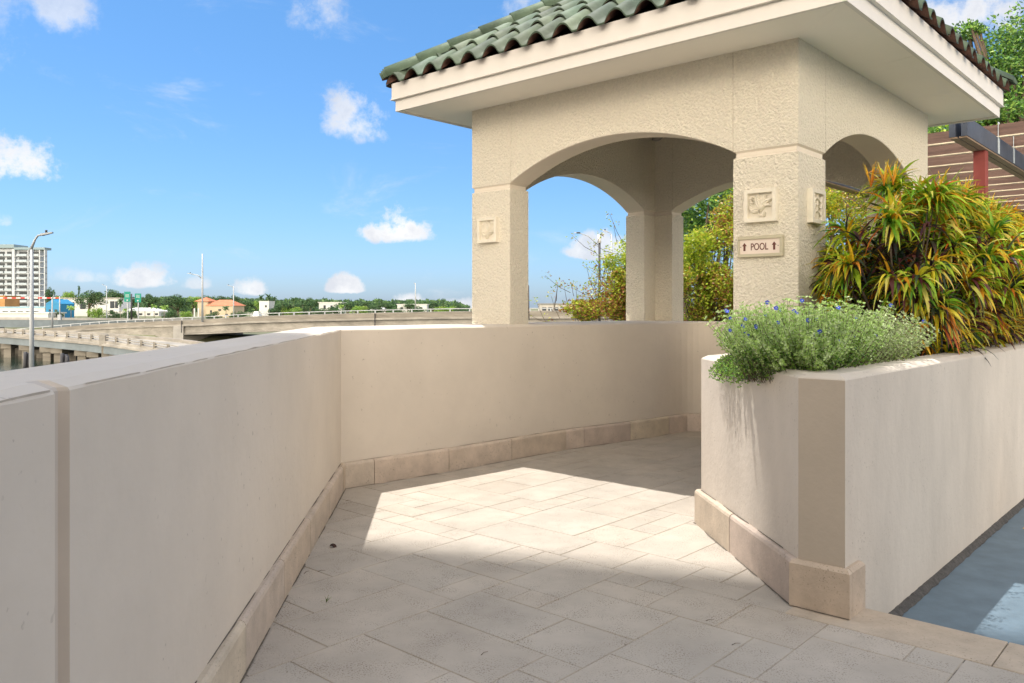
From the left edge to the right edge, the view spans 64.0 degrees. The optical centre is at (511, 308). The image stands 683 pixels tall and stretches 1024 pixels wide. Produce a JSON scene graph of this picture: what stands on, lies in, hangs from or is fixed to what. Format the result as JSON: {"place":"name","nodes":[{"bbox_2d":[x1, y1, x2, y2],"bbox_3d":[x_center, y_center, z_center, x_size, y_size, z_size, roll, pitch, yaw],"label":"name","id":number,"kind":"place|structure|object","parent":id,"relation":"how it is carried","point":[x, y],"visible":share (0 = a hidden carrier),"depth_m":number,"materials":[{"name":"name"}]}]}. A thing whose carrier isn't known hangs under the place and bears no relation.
{"place":"outdoors","nodes":[
{"label":"outdoors","id":0,"kind":"place"},
{"bbox_2d":[0,296,20,306],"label":"orange building","id":1,"kind":"structure","parent":0,"point":[9,302],"depth_m":333.10,"materials":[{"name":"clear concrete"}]},
{"bbox_2d":[0,307,45,311],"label":"restaurant building","id":2,"kind":"structure","parent":0,"point":[20,309],"depth_m":300.00,"materials":[{"name":"white paint"}]},
{"bbox_2d":[0,244,50,306],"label":"apartment tower","id":3,"kind":"structure","parent":0,"point":[14,269],"depth_m":430.88,"materials":[{"name":"concrete"}]},
{"bbox_2d":[0,352,76,371],"bbox_3d":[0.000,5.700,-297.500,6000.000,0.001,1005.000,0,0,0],"label":"river","id":4,"kind":"structure","parent":0,"point":[12,363],"depth_m":86.00,"materials":[{"name":"liquid"}]},
{"bbox_2d":[23,352,28,367],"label":"timber pile","id":5,"kind":"object","parent":4,"relation":"in","point":[25,359],"visible":0.37,"depth_m":73.86,"materials":[{"name":"grey wood"}]},
{"bbox_2d":[29,230,53,367],"bbox_3d":[-24.715,0.850,43.000,1.241,9.899,0.270,0,0,0],"label":"street lamp","id":6,"kind":"object","parent":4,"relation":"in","point":[31,340],"visible":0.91,"depth_m":42.92,"materials":[{"name":"metal"}]},
{"bbox_2d":[60,353,68,362],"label":"timber pile","id":7,"kind":"object","parent":4,"relation":"in","point":[64,358],"visible":0.35,"depth_m":73.87,"materials":[{"name":"grey wood"}]},
{"bbox_2d":[0,317,194,327],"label":"road bridge","id":8,"kind":"structure","parent":4,"relation":"in","point":[23,322],"depth_m":188.23,"materials":[{"name":"concrete"}]},
{"bbox_2d":[102,284,106,317],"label":"street lamp","id":9,"kind":"object","parent":8,"relation":"on","point":[106,300],"visible":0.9,"depth_m":204.89,"materials":[{"name":"metal"}]},
{"bbox_2d":[0,328,204,361],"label":"bridge ramp","id":10,"kind":"structure","parent":4,"relation":"in","point":[50,345],"depth_m":85.99,"materials":[{"name":"concrete"}]},
{"bbox_2d":[20,308,623,340],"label":"highway bridge","id":11,"kind":"structure","parent":4,"relation":"in","point":[195,330],"depth_m":109.66,"materials":[{"name":"concrete"}]},
{"bbox_2d":[0,296,61,319],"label":"barrier gate","id":12,"kind":"structure","parent":11,"relation":"on","point":[59,316],"depth_m":159.95,"materials":[{"name":"metal"}]},
{"bbox_2d":[51,295,53,327],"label":"street lamp","id":13,"kind":"object","parent":11,"relation":"on","point":[52,313],"visible":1,"depth_m":111.92,"materials":[{"name":"metal"}]},
{"bbox_2d":[187,254,203,321],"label":"street lamp","id":14,"kind":"object","parent":11,"relation":"on","point":[201,291],"visible":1,"depth_m":115.90,"materials":[{"name":"metal"}]},
{"bbox_2d":[228,284,233,316],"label":"street lamp","id":15,"kind":"object","parent":11,"relation":"on","point":[233,299],"visible":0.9,"depth_m":149.90,"materials":[{"name":"metal"}]},
{"bbox_2d":[46,299,73,317],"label":"blue house","id":16,"kind":"structure","parent":0,"point":[64,303],"depth_m":282.02,"materials":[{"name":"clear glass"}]},
{"bbox_2d":[119,308,167,315],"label":"pale house","id":17,"kind":"structure","parent":0,"point":[150,312],"depth_m":340.00,"materials":[{"name":"white paint"}]},
{"bbox_2d":[128,332,273,341],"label":"embankment","id":18,"kind":"structure","parent":0,"point":[214,338],"depth_m":123.06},
{"bbox_2d":[124,292,130,319],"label":"highway sign","id":19,"kind":"object","parent":18,"relation":"on","point":[127,297],"visible":1,"depth_m":189.94,"materials":[{"name":"metal"}]},
{"bbox_2d":[135,293,140,318],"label":"highway sign","id":20,"kind":"object","parent":18,"relation":"on","point":[138,297],"visible":0.95,"depth_m":189.94,"materials":[{"name":"metal"}]},
{"bbox_2d":[194,297,245,316],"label":"tile roof house","id":21,"kind":"structure","parent":0,"point":[210,305],"depth_m":301.79,"materials":[{"name":"beige paint"}]},
{"bbox_2d":[259,301,274,315],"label":"white house","id":22,"kind":"structure","parent":0,"point":[264,306],"depth_m":360.00,"materials":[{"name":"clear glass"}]},
{"bbox_2d":[4,309,537,328],"bbox_3d":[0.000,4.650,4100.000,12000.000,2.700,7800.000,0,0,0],"label":"ground","id":23,"kind":"structure","parent":0,"point":[196,314],"depth_m":289.85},
{"bbox_2d":[0,312,66,317],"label":"white hall","id":24,"kind":"structure","parent":23,"relation":"on","point":[27,314],"depth_m":240.00,"materials":[{"name":"white paint"}]},
{"bbox_2d":[44,287,55,301],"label":"broadleaf tree","id":25,"kind":"object","parent":23,"relation":"on","point":[50,293],"visible":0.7,"depth_m":399.62,"materials":[{"name":"green plant"}]},
{"bbox_2d":[62,291,75,297],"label":"broadleaf tree","id":26,"kind":"object","parent":23,"relation":"on","point":[68,295],"visible":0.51,"depth_m":418.74,"materials":[{"name":"green plant"}]},
{"bbox_2d":[72,290,107,316],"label":"broadleaf tree","id":27,"kind":"object","parent":23,"relation":"on","point":[93,299],"visible":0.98,"depth_m":298.88,"materials":[{"name":"green plant"}]},
{"bbox_2d":[86,307,107,317],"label":"broadleaf tree","id":28,"kind":"object","parent":23,"relation":"on","point":[98,313],"visible":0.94,"depth_m":253.91,"materials":[{"name":"green plant"}]},
{"bbox_2d":[60,298,134,315],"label":"white villa","id":29,"kind":"object","parent":23,"relation":"on","point":[112,305],"visible":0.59,"depth_m":340.00,"materials":[{"name":"paint"}]},
{"bbox_2d":[104,310,122,317],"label":"broadleaf tree","id":30,"kind":"object","parent":23,"relation":"on","point":[114,314],"visible":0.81,"depth_m":264.45,"materials":[{"name":"green plant"}]},
{"bbox_2d":[105,289,123,297],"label":"broadleaf tree","id":31,"kind":"object","parent":23,"relation":"on","point":[113,294],"visible":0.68,"depth_m":396.92,"materials":[{"name":"green plant"}]},
{"bbox_2d":[117,298,122,317],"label":"palm tree","id":32,"kind":"object","parent":23,"relation":"on","point":[120,303],"visible":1,"depth_m":259.90,"materials":[{"name":"green plant"}]},
{"bbox_2d":[122,309,137,317],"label":"broadleaf tree","id":33,"kind":"object","parent":23,"relation":"on","point":[134,313],"visible":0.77,"depth_m":243.90,"materials":[{"name":"green plant"}]},
{"bbox_2d":[139,294,159,307],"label":"broadleaf tree","id":34,"kind":"object","parent":23,"relation":"on","point":[150,299],"visible":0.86,"depth_m":378.66,"materials":[{"name":"green plant"}]},
{"bbox_2d":[155,299,171,309],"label":"broadleaf tree","id":35,"kind":"object","parent":23,"relation":"on","point":[157,303],"visible":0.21,"depth_m":397.74,"materials":[{"name":"green plant"}]},
{"bbox_2d":[160,305,168,317],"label":"palm tree","id":36,"kind":"object","parent":23,"relation":"on","point":[165,307],"visible":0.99,"depth_m":249.62,"materials":[{"name":"green plant"}]},
{"bbox_2d":[161,310,178,318],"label":"broadleaf tree","id":37,"kind":"object","parent":23,"relation":"on","point":[169,313],"visible":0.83,"depth_m":254.47,"materials":[{"name":"green plant"}]},
{"bbox_2d":[159,294,192,317],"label":"broadleaf tree","id":38,"kind":"object","parent":23,"relation":"on","point":[177,300],"visible":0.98,"depth_m":268.30,"materials":[{"name":"green plant"}]},
{"bbox_2d":[179,311,192,316],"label":"broadleaf tree","id":39,"kind":"object","parent":23,"relation":"on","point":[185,314],"visible":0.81,"depth_m":264.02,"materials":[{"name":"green plant"}]},
{"bbox_2d":[186,296,200,314],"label":"broadleaf tree","id":40,"kind":"object","parent":23,"relation":"on","point":[194,305],"visible":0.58,"depth_m":399.27,"materials":[{"name":"green plant"}]},
{"bbox_2d":[196,295,217,303],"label":"broadleaf tree","id":41,"kind":"object","parent":23,"relation":"on","point":[214,298],"visible":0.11,"depth_m":419.39,"materials":[{"name":"green plant"}]},
{"bbox_2d":[205,311,222,318],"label":"broadleaf tree","id":42,"kind":"object","parent":23,"relation":"on","point":[214,313],"visible":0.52,"depth_m":244.68,"materials":[{"name":"green plant"}]},
{"bbox_2d":[217,295,228,299],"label":"broadleaf tree","id":43,"kind":"object","parent":23,"relation":"on","point":[222,298],"visible":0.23,"depth_m":399.45,"materials":[{"name":"green plant"}]},
{"bbox_2d":[227,295,241,302],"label":"broadleaf tree","id":44,"kind":"object","parent":23,"relation":"on","point":[235,299],"visible":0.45,"depth_m":409.49,"materials":[{"name":"green plant"}]},
{"bbox_2d":[230,312,245,317],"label":"broadleaf tree","id":45,"kind":"object","parent":23,"relation":"on","point":[238,313],"visible":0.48,"depth_m":254.19,"materials":[{"name":"green plant"}]},
{"bbox_2d":[236,300,255,311],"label":"broadleaf tree","id":46,"kind":"object","parent":23,"relation":"on","point":[249,303],"visible":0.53,"depth_m":319.28,"materials":[{"name":"green plant"}]},
{"bbox_2d":[250,301,258,309],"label":"broadleaf tree","id":47,"kind":"object","parent":23,"relation":"on","point":[256,304],"visible":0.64,"depth_m":398.65,"materials":[{"name":"green plant"}]},
{"bbox_2d":[252,311,261,315],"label":"canopy tent","id":48,"kind":"object","parent":23,"relation":"on","point":[257,314],"visible":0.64,"depth_m":220.87,"materials":[{"name":"white fabric"}]},
{"bbox_2d":[265,294,271,300],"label":"palm tree","id":49,"kind":"object","parent":23,"relation":"on","point":[268,297],"visible":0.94,"depth_m":379.78,"materials":[{"name":"green plant"}]},
{"bbox_2d":[267,308,281,315],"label":"broadleaf tree","id":50,"kind":"object","parent":23,"relation":"on","point":[274,311],"visible":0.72,"depth_m":357.98,"materials":[{"name":"green plant"}]},
{"bbox_2d":[274,302,294,314],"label":"broadleaf tree","id":51,"kind":"object","parent":23,"relation":"on","point":[281,305],"visible":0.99,"depth_m":329.03,"materials":[{"name":"green plant"}]},
{"bbox_2d":[281,306,301,314],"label":"broadleaf tree","id":52,"kind":"object","parent":23,"relation":"on","point":[296,309],"visible":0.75,"depth_m":329.00,"materials":[{"name":"green plant"}]},
{"bbox_2d":[290,297,296,304],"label":"palm tree","id":53,"kind":"object","parent":23,"relation":"on","point":[294,300],"visible":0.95,"depth_m":359.64,"materials":[{"name":"green plant"}]},
{"bbox_2d":[300,306,315,314],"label":"broadleaf tree","id":54,"kind":"object","parent":23,"relation":"on","point":[304,308],"visible":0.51,"depth_m":344.47,"materials":[{"name":"green plant"}]},
{"bbox_2d":[298,297,321,310],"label":"broadleaf tree","id":55,"kind":"object","parent":23,"relation":"on","point":[309,302],"visible":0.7,"depth_m":379.79,"materials":[{"name":"green plant"}]},
{"bbox_2d":[313,308,326,313],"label":"broadleaf tree","id":56,"kind":"object","parent":23,"relation":"on","point":[321,309],"visible":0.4,"depth_m":358.09,"materials":[{"name":"green plant"}]},
{"bbox_2d":[326,306,344,313],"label":"broadleaf tree","id":57,"kind":"object","parent":23,"relation":"on","point":[333,308],"visible":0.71,"depth_m":328.25,"materials":[{"name":"green plant"}]},
{"bbox_2d":[334,301,360,312],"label":"broadleaf tree","id":58,"kind":"object","parent":23,"relation":"on","point":[346,304],"visible":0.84,"depth_m":348.06,"materials":[{"name":"green plant"}]},
{"bbox_2d":[351,305,367,312],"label":"broadleaf tree","id":59,"kind":"object","parent":23,"relation":"on","point":[356,307],"visible":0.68,"depth_m":343.56,"materials":[{"name":"green plant"}]},
{"bbox_2d":[359,302,375,309],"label":"broadleaf tree","id":60,"kind":"object","parent":23,"relation":"on","point":[365,303],"visible":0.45,"depth_m":399.23,"materials":[{"name":"green plant"}]},
{"bbox_2d":[366,306,384,312],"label":"broadleaf tree","id":61,"kind":"object","parent":23,"relation":"on","point":[375,308],"visible":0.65,"depth_m":359.20,"materials":[{"name":"green plant"}]},
{"bbox_2d":[375,302,393,312],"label":"broadleaf tree","id":62,"kind":"object","parent":23,"relation":"on","point":[383,305],"visible":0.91,"depth_m":357.92,"materials":[{"name":"green plant"}]},
{"bbox_2d":[386,307,405,312],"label":"broadleaf tree","id":63,"kind":"object","parent":23,"relation":"on","point":[389,310],"visible":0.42,"depth_m":329.13,"materials":[{"name":"green plant"}]},
{"bbox_2d":[401,302,414,310],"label":"broadleaf tree","id":64,"kind":"object","parent":23,"relation":"on","point":[410,305],"visible":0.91,"depth_m":417.38,"materials":[{"name":"green plant"}]},
{"bbox_2d":[396,304,428,311],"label":"white house","id":65,"kind":"structure","parent":23,"relation":"on","point":[423,306],"depth_m":420.00,"materials":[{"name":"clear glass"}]},
{"bbox_2d":[406,306,426,311],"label":"broadleaf tree","id":66,"kind":"object","parent":23,"relation":"on","point":[417,307],"visible":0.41,"depth_m":343.35,"materials":[{"name":"green plant"}]},
{"bbox_2d":[47,295,825,312],"bbox_3d":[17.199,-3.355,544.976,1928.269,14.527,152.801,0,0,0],"label":"woodland","id":67,"kind":"object","parent":23,"relation":"on","point":[376,302],"visible":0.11,"depth_m":484.01,"materials":[{"name":"green plant"}]},
{"bbox_2d":[428,302,446,311],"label":"broadleaf tree","id":68,"kind":"object","parent":23,"relation":"on","point":[433,305],"visible":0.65,"depth_m":449.15,"materials":[{"name":"green plant"}]},
{"bbox_2d":[434,306,454,311],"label":"broadleaf tree","id":69,"kind":"object","parent":23,"relation":"on","point":[439,309],"visible":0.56,"depth_m":358.87,"materials":[{"name":"green plant"}]},
{"bbox_2d":[454,304,466,310],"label":"broadleaf tree","id":70,"kind":"object","parent":23,"relation":"on","point":[457,306],"visible":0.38,"depth_m":329.45,"materials":[{"name":"green plant"}]},
{"bbox_2d":[318,302,345,312],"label":"white house","id":71,"kind":"structure","parent":0,"point":[324,305],"depth_m":380.00,"materials":[{"name":"white paint"}]},
{"bbox_2d":[0,0,1023,307],"label":"sky","id":72,"kind":"structure","parent":0,"point":[267,141],"materials":[{"name":"blue"}]},
{"bbox_2d":[528,285,528,319],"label":"street lamp","id":73,"kind":"object","parent":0,"point":[528,301],"visible":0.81,"depth_m":69.94,"materials":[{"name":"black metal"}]},
{"bbox_2d":[538,303,571,310],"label":"waterfront building","id":74,"kind":"structure","parent":0,"point":[547,305],"depth_m":260.00,"materials":[{"name":"paint"}]},
{"bbox_2d":[574,232,600,320],"bbox_3d":[5.527,-1.572,60.000,2.001,7.984,0.251,0,0,0],"label":"street lamp","id":75,"kind":"object","parent":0,"point":[599,250],"visible":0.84,"depth_m":59.97,"materials":[{"name":"black metal"}]},
{"bbox_2d":[603,229,612,320],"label":"street lamp","id":76,"kind":"object","parent":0,"point":[611,249],"visible":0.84,"depth_m":79.93,"materials":[{"name":"metal"}]},
{"bbox_2d":[242,431,1023,682],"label":"path","id":77,"kind":"structure","parent":0,"point":[548,541],"depth_m":3.41,"materials":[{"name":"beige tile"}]},
{"bbox_2d":[0,327,345,682],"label":"parapet wall","id":78,"kind":"structure","parent":77,"relation":"on","point":[166,514],"depth_m":2.00,"materials":[{"name":"paint"}]},
{"bbox_2d":[334,321,731,488],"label":"parapet wall","id":79,"kind":"structure","parent":77,"relation":"on","point":[420,400],"depth_m":6.47,"materials":[{"name":"paint"}]},
{"bbox_2d":[379,0,1017,324],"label":"arched pavilion","id":80,"kind":"structure","parent":77,"relation":"on","point":[654,119],"depth_m":5.90,"materials":[{"name":"paint"}]},
{"bbox_2d":[477,216,498,242],"bbox_3d":[-0.199,-0.642,6.739,0.212,0.206,0.038,0,0,42],"label":"relief plaque","id":81,"kind":"object","parent":80,"relation":"attached to","point":[487,229],"visible":1,"depth_m":6.73,"materials":[{"name":"stone"}]},
{"bbox_2d":[744,187,777,222],"bbox_3d":[1.564,-0.646,5.155,0.212,0.206,0.038,0,0,42],"label":"relief plaque","id":82,"kind":"object","parent":80,"relation":"attached to","point":[760,205],"visible":1,"depth_m":5.14,"materials":[{"name":"stone"}]},
{"bbox_2d":[738,234,783,257],"bbox_3d":[1.565,-0.390,5.163,0.300,0.132,0.026,0,0,42],"label":"pool sign","id":83,"kind":"object","parent":80,"relation":"attached to","point":[761,246],"visible":1,"depth_m":5.15,"materials":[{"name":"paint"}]},
{"bbox_2d":[807,188,825,224],"bbox_3d":[1.922,-0.640,5.175,0.038,0.212,0.212,0,0,42],"label":"relief plaque","id":84,"kind":"object","parent":80,"relation":"attached to","point":[816,206],"visible":1,"depth_m":5.16,"materials":[{"name":"stone"}]},
{"bbox_2d":[693,341,1023,619],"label":"planter","id":85,"kind":"object","parent":77,"relation":"on","point":[849,493],"visible":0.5,"depth_m":3.72,"materials":[{"name":"paint"}]},
{"bbox_2d":[704,294,941,387],"bbox_3d":[1.433,0.154,4.057,1.030,0.442,1.633,0,0,44],"label":"flowering plant","id":86,"kind":"object","parent":85,"relation":"in","point":[770,341],"visible":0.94,"depth_m":3.62,"materials":[{"name":"green plant"}]},
{"bbox_2d":[803,159,1006,357],"bbox_3d":[2.345,-0.194,5.044,1.324,1.405,1.098,0,0,-39],"label":"croton shrub","id":87,"kind":"object","parent":85,"relation":"in","point":[924,290],"visible":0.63,"depth_m":4.83,"materials":[{"name":"green plant"}]},
{"bbox_2d":[850,177,1023,365],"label":"croton shrub","id":88,"kind":"object","parent":85,"relation":"in","point":[1014,283],"visible":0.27,"depth_m":5.05,"materials":[{"name":"green plant"}]},
{"bbox_2d":[872,193,1023,347],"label":"croton shrub","id":89,"kind":"object","parent":85,"relation":"in","point":[998,323],"visible":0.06,"depth_m":5.60,"materials":[{"name":"green plant"}]},
{"bbox_2d":[973,195,1023,346],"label":"croton shrub","id":90,"kind":"object","parent":85,"relation":"in","point":[1015,216],"visible":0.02,"depth_m":6.18,"materials":[{"name":"green plant"}]},
{"bbox_2d":[785,607,1023,674],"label":"step edge","id":91,"kind":"object","parent":77,"relation":"attached to","point":[991,652],"visible":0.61,"depth_m":2.98,"materials":[{"name":"stone"}]},
{"bbox_2d":[902,508,1023,645],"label":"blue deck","id":92,"kind":"structure","parent":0,"point":[979,590],"depth_m":3.88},
{"bbox_2d":[825,121,1023,213],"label":"pergola","id":93,"kind":"object","parent":92,"relation":"on","point":[991,157],"visible":0.19,"depth_m":9.92,"materials":[{"name":"red paint"}]},
{"bbox_2d":[888,499,1023,616],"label":"sealant joint","id":94,"kind":"object","parent":92,"relation":"on","point":[918,594],"visible":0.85,"depth_m":4.26,"materials":[{"name":"grey rubber"}]},
{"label":"garden ground","id":95,"kind":"structure","parent":0,"visible":0},
{"bbox_2d":[528,212,625,321],"bbox_3d":[1.065,-0.004,10.445,1.882,2.510,0.966,0,0,0],"label":"leafy bush","id":96,"kind":"object","parent":95,"relation":"on","point":[613,307],"visible":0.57,"depth_m":10.37,"materials":[{"name":"green plant"}]},
{"bbox_2d":[681,187,732,319],"bbox_3d":[4.839,-0.535,19.953,3.803,5.867,2.186,0,0,0],"label":"broadleaf tree","id":97,"kind":"object","parent":95,"relation":"on","point":[691,214],"visible":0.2,"depth_m":19.59,"materials":[{"name":"green plant"}]},
{"bbox_2d":[683,188,732,320],"bbox_3d":[2.721,-0.073,10.815,1.805,3.317,1.240,0,0,0],"label":"leafy bush","id":98,"kind":"object","parent":95,"relation":"on","point":[714,282],"visible":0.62,"depth_m":10.65,"materials":[{"name":"green plant"}]},
{"bbox_2d":[825,187,866,297],"bbox_3d":[4.933,-0.215,12.600,2.310,4.073,1.372,0,0,23],"label":"leafy bush","id":99,"kind":"object","parent":95,"relation":"on","point":[834,200],"visible":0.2,"depth_m":12.24,"materials":[{"name":"green plant"}]},
{"bbox_2d":[928,1,1023,215],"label":"broadleaf tree","id":100,"kind":"object","parent":95,"relation":"on","point":[1009,59],"visible":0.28,"depth_m":16.80,"materials":[{"name":"green plant"}]}
]}

